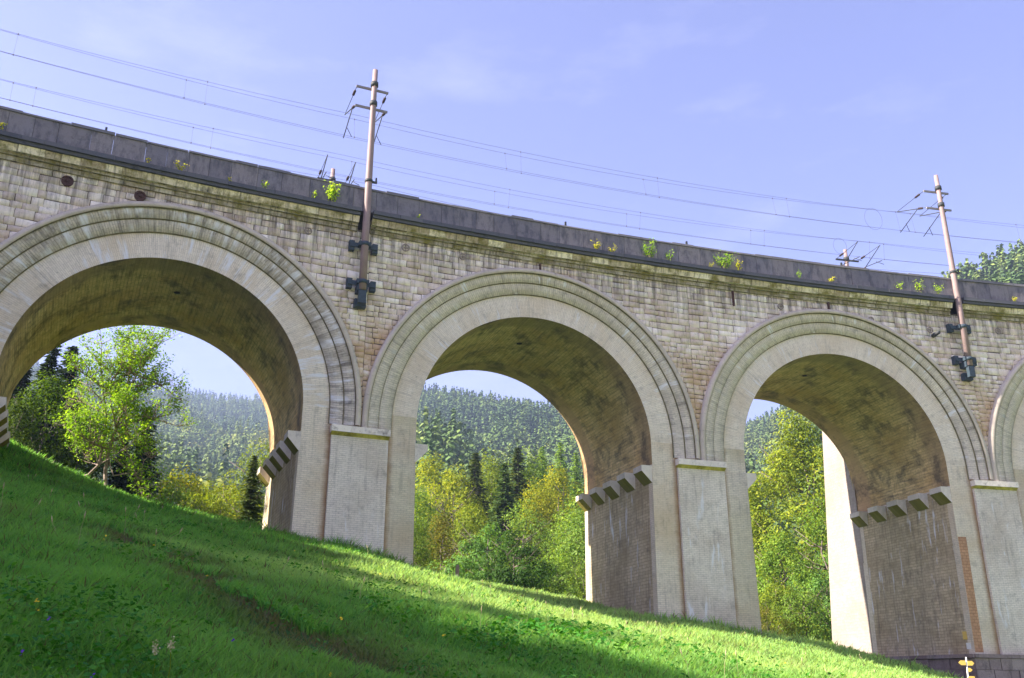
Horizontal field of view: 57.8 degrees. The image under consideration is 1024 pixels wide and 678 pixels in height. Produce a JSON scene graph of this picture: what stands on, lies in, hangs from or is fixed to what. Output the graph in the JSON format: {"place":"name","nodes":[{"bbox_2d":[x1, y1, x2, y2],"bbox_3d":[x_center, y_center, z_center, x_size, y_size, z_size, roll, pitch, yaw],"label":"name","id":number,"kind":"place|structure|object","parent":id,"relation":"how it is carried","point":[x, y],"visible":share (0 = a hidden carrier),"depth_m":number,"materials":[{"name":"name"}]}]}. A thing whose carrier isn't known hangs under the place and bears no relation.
{"place":"outdoors","nodes":[
{"label":"outdoors","id":0,"kind":"place"},
{"bbox_2d":[0,414,962,677],"bbox_3d":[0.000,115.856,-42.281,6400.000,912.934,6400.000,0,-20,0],"label":"ground","id":1,"kind":"structure","parent":0,"point":[286,630],"depth_m":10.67,"materials":[{"name":"green plant"}]},
{"bbox_2d":[8,367,39,447],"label":"spruce tree","id":2,"kind":"object","parent":1,"relation":"on","point":[24,381],"visible":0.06,"depth_m":79.24,"materials":[{"name":"green plant"}]},
{"bbox_2d":[7,392,59,463],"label":"broadleaf tree","id":3,"kind":"object","parent":1,"relation":"on","point":[22,438],"visible":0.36,"depth_m":67.56,"materials":[{"name":"green plant"}]},
{"bbox_2d":[25,345,68,461],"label":"spruce tree","id":4,"kind":"object","parent":1,"relation":"on","point":[51,360],"visible":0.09,"depth_m":83.39,"materials":[{"name":"green plant"}]},
{"bbox_2d":[7,367,111,475],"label":"broadleaf tree","id":5,"kind":"object","parent":1,"relation":"on","point":[49,396],"visible":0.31,"depth_m":72.19,"materials":[{"name":"green plant"}]},
{"bbox_2d":[49,346,86,472],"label":"spruce tree","id":6,"kind":"object","parent":1,"relation":"on","point":[70,375],"visible":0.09,"depth_m":90.01,"materials":[{"name":"green plant"}]},
{"bbox_2d":[40,406,120,485],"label":"broadleaf tree","id":7,"kind":"object","parent":1,"relation":"on","point":[75,463],"visible":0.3,"depth_m":70.51,"materials":[{"name":"green plant"}]},
{"bbox_2d":[107,439,135,494],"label":"spruce tree","id":8,"kind":"object","parent":1,"relation":"on","point":[122,485],"visible":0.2,"depth_m":72.61,"materials":[{"name":"green plant"}]},
{"bbox_2d":[48,325,197,500],"bbox_3d":[-22.694,3.746,54.156,8.106,11.753,7.430,9,-22,-24],"label":"young tree","id":9,"kind":"object","parent":1,"relation":"on","point":[121,396],"visible":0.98,"depth_m":54.03,"materials":[{"name":"green plant"}]},
{"bbox_2d":[21,616,234,677],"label":"purple flowers","id":10,"kind":"object","parent":1,"relation":"on","point":[232,640],"visible":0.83,"depth_m":6.44,"materials":[{"name":"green plant"}]},
{"bbox_2d":[124,407,163,499],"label":"spruce tree","id":11,"kind":"object","parent":1,"relation":"on","point":[143,457],"visible":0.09,"depth_m":78.90,"materials":[{"name":"green plant"}]},
{"bbox_2d":[150,639,159,676],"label":"meadow flower","id":12,"kind":"object","parent":1,"relation":"on","point":[154,650],"visible":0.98,"depth_m":7.01,"materials":[{"name":"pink plant"}]},
{"bbox_2d":[165,636,175,677],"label":"meadow flower","id":13,"kind":"object","parent":1,"relation":"on","point":[170,644],"visible":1,"depth_m":6.82,"materials":[{"name":"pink plant"}]},
{"bbox_2d":[149,476,202,509],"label":"shrub","id":14,"kind":"object","parent":1,"relation":"on","point":[178,497],"visible":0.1,"depth_m":71.92,"materials":[{"name":"green plant"}]},
{"bbox_2d":[151,461,229,514],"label":"shrub","id":15,"kind":"object","parent":1,"relation":"on","point":[183,480],"visible":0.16,"depth_m":81.77,"materials":[{"name":"green plant"}]},
{"bbox_2d":[179,482,227,517],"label":"shrub","id":16,"kind":"object","parent":1,"relation":"on","point":[191,503],"visible":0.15,"depth_m":75.61,"materials":[{"name":"green plant"}]},
{"bbox_2d":[176,475,263,518],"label":"shrub","id":17,"kind":"object","parent":1,"relation":"on","point":[227,488],"visible":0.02,"depth_m":88.17,"materials":[{"name":"green plant"}]},
{"bbox_2d":[194,438,269,523],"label":"broadleaf tree","id":18,"kind":"object","parent":1,"relation":"on","point":[248,463],"visible":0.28,"depth_m":74.66,"materials":[{"name":"green plant"}]},
{"bbox_2d":[204,480,263,521],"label":"shrub","id":19,"kind":"object","parent":1,"relation":"on","point":[232,488],"visible":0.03,"depth_m":79.23,"materials":[{"name":"green plant"}]},
{"bbox_2d":[228,455,263,526],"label":"spruce tree","id":20,"kind":"object","parent":1,"relation":"on","point":[250,500],"visible":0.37,"depth_m":68.02,"materials":[{"name":"green plant"}]},
{"bbox_2d":[35,535,784,676],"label":"yellow flowers","id":21,"kind":"object","parent":1,"relation":"on","point":[207,575],"visible":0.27,"depth_m":11.13,"materials":[{"name":"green plant"}]},
{"bbox_2d":[413,510,442,570],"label":"broadleaf tree","id":22,"kind":"object","parent":1,"relation":"on","point":[419,550],"visible":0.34,"depth_m":78.48,"materials":[{"name":"green plant"}]},
{"bbox_2d":[414,480,453,566],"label":"broadleaf tree","id":23,"kind":"object","parent":1,"relation":"on","point":[416,506],"visible":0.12,"depth_m":103.48,"materials":[{"name":"green plant"}]},
{"bbox_2d":[0,473,886,675],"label":"seed stalks","id":24,"kind":"object","parent":1,"relation":"on","point":[396,582],"visible":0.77,"depth_m":17.84,"materials":[{"name":"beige plant"}]},
{"bbox_2d":[413,510,475,578],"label":"broadleaf tree","id":25,"kind":"object","parent":1,"relation":"on","point":[443,524],"visible":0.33,"depth_m":82.62,"materials":[{"name":"green plant"}]},
{"bbox_2d":[65,373,825,532],"bbox_3d":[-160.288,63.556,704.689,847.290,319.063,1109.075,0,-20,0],"label":"broadleaf forest","id":26,"kind":"object","parent":1,"relation":"on","point":[207,438],"visible":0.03,"depth_m":536.21,"materials":[{"name":"green plant"}]},
{"bbox_2d":[0,482,894,677],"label":"meadow weeds","id":27,"kind":"object","parent":1,"relation":"on","point":[534,622],"visible":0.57,"depth_m":10.88,"materials":[{"name":"green plant"}]},
{"bbox_2d":[414,451,487,543],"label":"broadleaf tree","id":28,"kind":"object","parent":1,"relation":"on","point":[432,468],"visible":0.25,"depth_m":118.55,"materials":[{"name":"green plant"}]},
{"bbox_2d":[414,463,496,568],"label":"broadleaf tree","id":29,"kind":"object","parent":1,"relation":"on","point":[451,488],"visible":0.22,"depth_m":109.45,"materials":[{"name":"green plant"}]},
{"bbox_2d":[455,565,458,576],"bbox_3d":[-3.147,13.738,52.989,0.230,1.632,0.205,0,-20,0],"label":"wooden post","id":30,"kind":"object","parent":1,"relation":"on","point":[457,570],"visible":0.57,"depth_m":53.07,"materials":[{"name":"grey wood"}]},
{"bbox_2d":[418,499,512,578],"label":"broadleaf tree","id":31,"kind":"object","parent":1,"relation":"on","point":[474,521],"visible":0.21,"depth_m":90.65,"materials":[{"name":"green plant"}]},
{"bbox_2d":[450,453,495,555],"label":"spruce tree","id":32,"kind":"object","parent":1,"relation":"on","point":[475,478],"visible":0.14,"depth_m":112.55,"materials":[{"name":"green plant"}]},
{"bbox_2d":[451,447,511,559],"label":"broadleaf tree","id":33,"kind":"object","parent":1,"relation":"on","point":[489,486],"visible":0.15,"depth_m":120.24,"materials":[{"name":"green plant"}]},
{"bbox_2d":[427,521,540,586],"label":"bush","id":34,"kind":"object","parent":1,"relation":"on","point":[478,547],"visible":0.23,"depth_m":73.84,"materials":[{"name":"green plant"}]},
{"bbox_2d":[482,463,530,577],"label":"spruce tree","id":35,"kind":"object","parent":1,"relation":"on","point":[504,497],"visible":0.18,"depth_m":103.65,"materials":[{"name":"green plant"}]},
{"bbox_2d":[459,529,557,594],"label":"bush","id":36,"kind":"object","parent":1,"relation":"on","point":[504,575],"visible":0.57,"depth_m":67.83,"materials":[{"name":"green plant"}]},
{"bbox_2d":[0,105,1023,677],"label":"viaduct","id":37,"kind":"object","parent":1,"relation":"on","point":[650,379],"visible":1,"depth_m":51.99,"materials":[{"name":"stone"}]},
{"bbox_2d":[175,160,186,170],"bbox_3d":[-16.331,-8.515,45.781,0.745,0.594,0.313,10,-22,-25],"label":"wall plant","id":38,"kind":"object","parent":37,"relation":"on","point":[178,166],"depth_m":45.75,"materials":[{"name":"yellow plant"}]},
{"bbox_2d":[323,180,340,201],"bbox_3d":[-9.449,-7.766,48.577,0.974,1.303,0.682,14,-24,-34],"label":"wall plant","id":39,"kind":"object","parent":37,"relation":"on","point":[332,192],"depth_m":48.58,"materials":[{"name":"green plant"}]},
{"bbox_2d":[317,154,358,184],"bbox_3d":[-11.309,-6.226,58.722,2.269,11.950,3.495,9,-22,-22],"label":"catenary mast","id":40,"kind":"object","parent":37,"relation":"on","point":[332,177],"visible":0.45,"depth_m":60.71,"materials":[{"name":"metal"}]},
{"bbox_2d":[343,69,388,309],"bbox_3d":[-8.178,-7.925,51.174,2.211,14.274,3.590,7,-21,-20],"label":"catenary mast","id":41,"kind":"object","parent":37,"relation":"attached to","point":[361,283],"visible":1,"depth_m":49.05,"materials":[{"name":"metal"}]},
{"bbox_2d":[0,29,1023,243],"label":"overhead line","id":42,"kind":"object","parent":41,"relation":"hanging from","point":[486,149],"visible":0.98,"depth_m":56.36,"materials":[{"name":"grey metal"}]},
{"bbox_2d":[188,151,1017,283],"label":"feeder cable","id":43,"kind":"object","parent":37,"relation":"on","point":[482,210],"visible":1,"depth_m":51.25,"materials":[{"name":"grey metal"}]},
{"bbox_2d":[640,238,656,256],"bbox_3d":[8.035,-5.322,54.394,0.979,1.204,0.957,0,-20,0],"label":"wall plant","id":44,"kind":"object","parent":37,"relation":"on","point":[650,251],"depth_m":54.41,"materials":[{"name":"green plant"}]},
{"bbox_2d":[713,249,738,268],"bbox_3d":[12.790,-4.742,55.705,1.734,1.147,0.850,0,-20,0],"label":"wall plant","id":45,"kind":"object","parent":37,"relation":"on","point":[725,263],"depth_m":55.70,"materials":[{"name":"green plant"}]},
{"bbox_2d":[835,241,881,267],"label":"catenary mast","id":46,"kind":"object","parent":37,"relation":"attached to","point":[845,259],"visible":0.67,"depth_m":71.34,"materials":[{"name":"metal"}]},
{"bbox_2d":[2,79,1023,271],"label":"overhead line","id":47,"kind":"object","parent":46,"relation":"hanging from","point":[480,188],"visible":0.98,"depth_m":61.57,"materials":[{"name":"grey metal"}]},
{"bbox_2d":[915,279,925,291],"bbox_3d":[25.828,-3.360,58.816,0.611,1.038,0.578,-18,-27,40],"label":"wall plant","id":48,"kind":"object","parent":37,"relation":"on","point":[919,289],"depth_m":58.78,"materials":[{"name":"green plant"}]},
{"bbox_2d":[897,175,976,381],"bbox_3d":[28.214,-3.726,61.201,2.211,14.274,3.590,4,-20,-10],"label":"catenary mast","id":49,"kind":"object","parent":37,"relation":"attached to","point":[968,363],"visible":1,"depth_m":59.04,"materials":[{"name":"metal"}]},
{"bbox_2d":[933,284,943,293],"bbox_3d":[27.035,-3.157,58.820,0.766,0.698,0.544,10,-22,-25],"label":"wall plant","id":50,"kind":"object","parent":37,"relation":"on","point":[939,289],"depth_m":58.89,"materials":[{"name":"green plant"}]},
{"bbox_2d":[498,447,529,537],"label":"spruce tree","id":51,"kind":"object","parent":1,"relation":"on","point":[517,460],"visible":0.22,"depth_m":116.87,"materials":[{"name":"green plant"}]},
{"bbox_2d":[13,238,1023,554],"bbox_3d":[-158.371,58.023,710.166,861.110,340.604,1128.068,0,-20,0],"label":"conifer forest","id":52,"kind":"object","parent":1,"relation":"on","point":[465,418],"visible":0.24,"depth_m":522.06,"materials":[{"name":"green plant"}]},
{"bbox_2d":[490,445,562,560],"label":"broadleaf tree","id":53,"kind":"object","parent":1,"relation":"on","point":[528,478],"visible":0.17,"depth_m":118.05,"materials":[{"name":"green plant"}]},
{"bbox_2d":[491,499,577,588],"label":"broadleaf tree","id":54,"kind":"object","parent":1,"relation":"on","point":[534,532],"visible":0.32,"depth_m":94.96,"materials":[{"name":"green plant"}]},
{"bbox_2d":[514,477,566,592],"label":"broadleaf tree","id":55,"kind":"object","parent":1,"relation":"on","point":[538,504],"visible":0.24,"depth_m":106.90,"materials":[{"name":"green plant"}]},
{"bbox_2d":[534,446,554,515],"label":"larch tree","id":56,"kind":"object","parent":1,"relation":"on","point":[541,453],"visible":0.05,"depth_m":152.11,"materials":[{"name":"green plant"}]},
{"bbox_2d":[516,508,583,590],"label":"broadleaf tree","id":57,"kind":"object","parent":1,"relation":"on","point":[549,533],"visible":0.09,"depth_m":98.39,"materials":[{"name":"green plant"}]},
{"bbox_2d":[520,462,584,580],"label":"broadleaf tree","id":58,"kind":"object","parent":1,"relation":"on","point":[558,482],"visible":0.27,"depth_m":111.79,"materials":[{"name":"green plant"}]},
{"bbox_2d":[536,544,585,597],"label":"shrub","id":59,"kind":"object","parent":1,"relation":"on","point":[560,568],"visible":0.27,"depth_m":75.27,"materials":[{"name":"green plant"}]},
{"bbox_2d":[539,488,585,597],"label":"broadleaf tree","id":60,"kind":"object","parent":1,"relation":"on","point":[575,538],"visible":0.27,"depth_m":90.49,"materials":[{"name":"green plant"}]},
{"bbox_2d":[551,442,573,558],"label":"larch tree","id":61,"kind":"object","parent":1,"relation":"on","point":[559,453],"visible":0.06,"depth_m":158.00,"materials":[{"name":"green plant"}]},
{"bbox_2d":[549,560,585,598],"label":"shrub","id":62,"kind":"object","parent":1,"relation":"on","point":[583,582],"visible":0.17,"depth_m":69.64,"materials":[{"name":"green plant"}]},
{"bbox_2d":[564,453,584,581],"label":"larch tree","id":63,"kind":"object","parent":1,"relation":"on","point":[576,473],"visible":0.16,"depth_m":151.15,"materials":[{"name":"green plant"}]},
{"bbox_2d":[748,482,794,632],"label":"tree","id":64,"kind":"object","parent":1,"relation":"on","point":[752,491],"visible":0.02,"depth_m":98.91,"materials":[{"name":"green plant"}]},
{"bbox_2d":[760,606,795,635],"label":"shrub","id":65,"kind":"object","parent":1,"relation":"on","point":[766,612],"visible":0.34,"depth_m":68.80,"materials":[{"name":"green plant"}]},
{"bbox_2d":[748,407,828,638],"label":"broadleaf tree","id":66,"kind":"object","parent":1,"relation":"on","point":[786,460],"visible":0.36,"depth_m":90.92,"materials":[{"name":"green plant"}]},
{"bbox_2d":[754,524,829,632],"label":"broadleaf tree","id":67,"kind":"object","parent":1,"relation":"on","point":[769,562],"visible":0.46,"depth_m":77.94,"materials":[{"name":"green plant"}]},
{"bbox_2d":[758,576,829,638],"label":"shrub","id":68,"kind":"object","parent":1,"relation":"on","point":[782,591],"visible":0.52,"depth_m":71.52,"materials":[{"name":"green plant"}]},
{"bbox_2d":[772,497,831,642],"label":"broadleaf tree","id":69,"kind":"object","parent":1,"relation":"on","point":[824,547],"visible":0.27,"depth_m":81.19,"materials":[{"name":"green plant"}]},
{"bbox_2d":[772,582,831,642],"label":"shrub","id":70,"kind":"object","parent":1,"relation":"on","point":[803,607],"visible":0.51,"depth_m":70.43,"materials":[{"name":"green plant"}]},
{"bbox_2d":[791,569,831,640],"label":"shrub","id":71,"kind":"object","parent":1,"relation":"on","point":[816,585],"visible":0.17,"depth_m":74.15,"materials":[{"name":"green plant"}]},
{"bbox_2d":[959,657,974,677],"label":"signpost","id":72,"kind":"object","parent":1,"relation":"on","point":[965,661],"visible":1,"depth_m":43.83,"materials":[{"name":"white paint"}]},
{"bbox_2d":[0,0,1023,425],"label":"sky","id":73,"kind":"structure","parent":0,"point":[859,104],"materials":[{"name":"blue"}]}
]}

